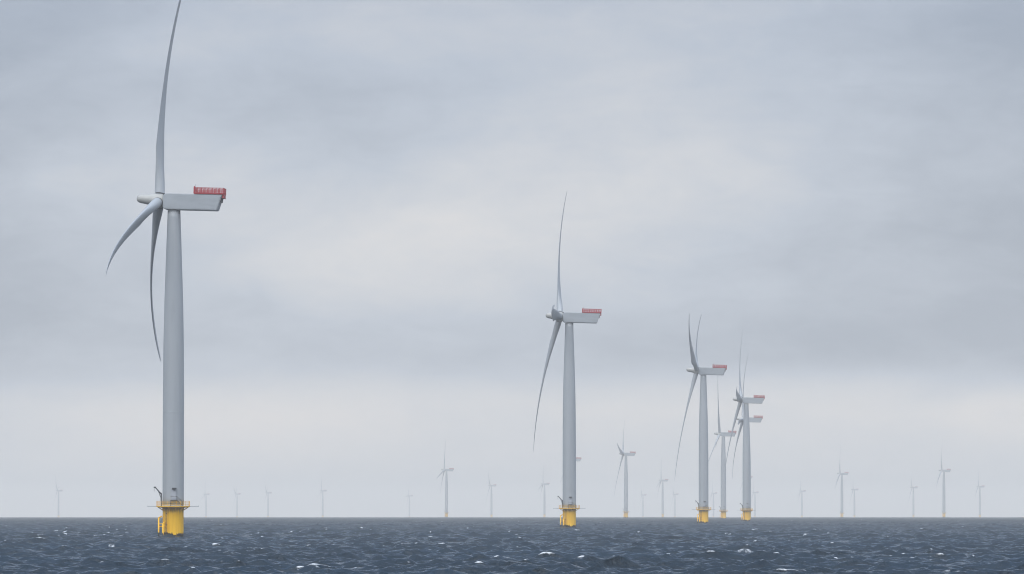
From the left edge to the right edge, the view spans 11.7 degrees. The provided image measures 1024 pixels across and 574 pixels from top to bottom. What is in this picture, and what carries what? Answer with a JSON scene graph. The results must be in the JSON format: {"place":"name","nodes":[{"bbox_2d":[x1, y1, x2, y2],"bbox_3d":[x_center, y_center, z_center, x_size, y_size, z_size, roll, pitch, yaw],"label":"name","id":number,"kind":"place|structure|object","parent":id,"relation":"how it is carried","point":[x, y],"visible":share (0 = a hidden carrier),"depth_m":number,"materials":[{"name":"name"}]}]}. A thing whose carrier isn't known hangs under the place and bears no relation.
{"place":"outdoors","nodes":[
{"label":"outdoors","id":0,"kind":"place"},
{"bbox_2d":[0,517,1023,573],"bbox_3d":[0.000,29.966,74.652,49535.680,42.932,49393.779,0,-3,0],"label":"sea","id":1,"kind":"structure","parent":0,"point":[523,545],"depth_m":876.09,"materials":[{"name":"liquid"}]},
{"bbox_2d":[54,478,62,516],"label":"wind turbine","id":2,"kind":"object","parent":1,"relation":"in","point":[57,490],"visible":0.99,"depth_m":14949.28,"materials":[{"name":"paint"}]},
{"bbox_2d":[106,0,225,536],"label":"wind turbine","id":3,"kind":"object","parent":1,"relation":"in","point":[172,504],"visible":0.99,"depth_m":1207.13,"materials":[{"name":"paint"}]},
{"bbox_2d":[171,488,176,499],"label":"door","id":4,"kind":"structure","parent":3,"relation":"in","point":[173,492],"depth_m":1204.37,"materials":[{"name":"paint"}]},
{"bbox_2d":[200,479,209,516],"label":"wind turbine","id":5,"kind":"object","parent":1,"relation":"in","point":[205,503],"visible":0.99,"depth_m":16864.56,"materials":[{"name":"paint"}]},
{"bbox_2d":[233,486,240,516],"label":"wind turbine","id":6,"kind":"object","parent":1,"relation":"in","point":[236,502],"visible":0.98,"depth_m":16762.55,"materials":[{"name":"paint"}]},
{"bbox_2d":[264,487,271,516],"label":"wind turbine","id":7,"kind":"object","parent":1,"relation":"in","point":[266,492],"visible":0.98,"depth_m":16069.22,"materials":[{"name":"paint"}]},
{"bbox_2d":[320,481,326,516],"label":"wind turbine","id":8,"kind":"object","parent":1,"relation":"in","point":[321,490],"visible":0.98,"depth_m":14989.86,"materials":[{"name":"paint"}]},
{"bbox_2d":[406,490,412,516],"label":"wind turbine","id":9,"kind":"object","parent":1,"relation":"in","point":[408,495],"visible":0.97,"depth_m":17874.01,"materials":[{"name":"paint"}]},
{"bbox_2d":[437,442,453,516],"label":"wind turbine","id":10,"kind":"object","parent":1,"relation":"in","point":[446,512],"visible":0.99,"depth_m":8585.75,"materials":[{"name":"paint"}]},
{"bbox_2d":[486,473,495,516],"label":"wind turbine","id":11,"kind":"object","parent":1,"relation":"in","point":[491,506],"visible":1,"depth_m":12726.37,"materials":[{"name":"paint"}]},
{"bbox_2d":[538,466,549,516],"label":"wind turbine","id":12,"kind":"object","parent":1,"relation":"in","point":[544,504],"visible":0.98,"depth_m":12201.98,"materials":[{"name":"paint"}]},
{"bbox_2d":[533,193,601,526],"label":"wind turbine","id":13,"kind":"object","parent":1,"relation":"in","point":[568,501],"visible":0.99,"depth_m":1927.99,"materials":[{"name":"paint"}]},
{"bbox_2d":[614,422,635,517],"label":"wind turbine","id":14,"kind":"object","parent":1,"relation":"in","point":[625,509],"visible":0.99,"depth_m":6372.59,"materials":[{"name":"paint"}]},
{"bbox_2d":[640,491,646,516],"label":"wind turbine","id":15,"kind":"object","parent":1,"relation":"in","point":[642,495],"visible":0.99,"depth_m":17344.49,"materials":[{"name":"paint"}]},
{"bbox_2d":[656,460,667,516],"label":"wind turbine","id":16,"kind":"object","parent":1,"relation":"in","point":[662,493],"visible":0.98,"depth_m":11017.49,"materials":[{"name":"paint"}]},
{"bbox_2d":[670,491,678,516],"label":"wind turbine","id":17,"kind":"object","parent":1,"relation":"in","point":[674,503],"visible":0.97,"depth_m":16964.73,"materials":[{"name":"paint"}]},
{"bbox_2d":[675,314,726,522],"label":"wind turbine","id":18,"kind":"object","parent":1,"relation":"in","point":[703,507],"visible":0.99,"depth_m":2661.21,"materials":[{"name":"paint"}]},
{"bbox_2d":[709,481,716,516],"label":"wind turbine","id":19,"kind":"object","parent":1,"relation":"in","point":[713,497],"visible":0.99,"depth_m":16270.45,"materials":[{"name":"paint"}]},
{"bbox_2d":[708,399,735,518],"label":"wind turbine","id":20,"kind":"object","parent":1,"relation":"in","point":[719,433],"visible":0.94,"depth_m":4787.71,"materials":[{"name":"paint"}]},
{"bbox_2d":[724,332,764,520],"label":"wind turbine","id":21,"kind":"object","parent":1,"relation":"in","point":[746,509],"visible":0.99,"depth_m":3352.63,"materials":[{"name":"paint"}]},
{"bbox_2d":[732,353,762,519],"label":"wind turbine","id":22,"kind":"object","parent":1,"relation":"in","point":[758,419],"visible":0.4,"depth_m":4052.16,"materials":[{"name":"paint"}]},
{"bbox_2d":[751,488,758,516],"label":"wind turbine","id":23,"kind":"object","parent":1,"relation":"in","point":[753,492],"visible":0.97,"depth_m":15852.89,"materials":[{"name":"paint"}]},
{"bbox_2d":[798,485,805,516],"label":"wind turbine","id":24,"kind":"object","parent":1,"relation":"in","point":[801,501],"visible":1,"depth_m":15144.08,"materials":[{"name":"paint"}]},
{"bbox_2d":[836,445,848,516],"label":"wind turbine","id":25,"kind":"object","parent":1,"relation":"in","point":[842,474],"visible":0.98,"depth_m":9341.80,"materials":[{"name":"paint"}]},
{"bbox_2d":[849,488,857,516],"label":"wind turbine","id":26,"kind":"object","parent":1,"relation":"in","point":[854,499],"visible":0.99,"depth_m":14427.06,"materials":[{"name":"paint"}]},
{"bbox_2d":[908,474,917,516],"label":"wind turbine","id":27,"kind":"object","parent":1,"relation":"in","point":[911,487],"visible":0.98,"depth_m":13484.17,"materials":[{"name":"paint"}]},
{"bbox_2d":[936,439,950,516],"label":"wind turbine","id":28,"kind":"object","parent":1,"relation":"in","point":[943,497],"visible":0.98,"depth_m":8708.82,"materials":[{"name":"paint"}]},
{"bbox_2d":[976,473,984,516],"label":"wind turbine","id":29,"kind":"object","parent":1,"relation":"in","point":[978,486],"visible":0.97,"depth_m":13136.18,"materials":[{"name":"paint"}]},
{"bbox_2d":[0,0,1023,516],"label":"sky","id":30,"kind":"structure","parent":0,"point":[837,186],"materials":[{"name":"grey"}]}
]}

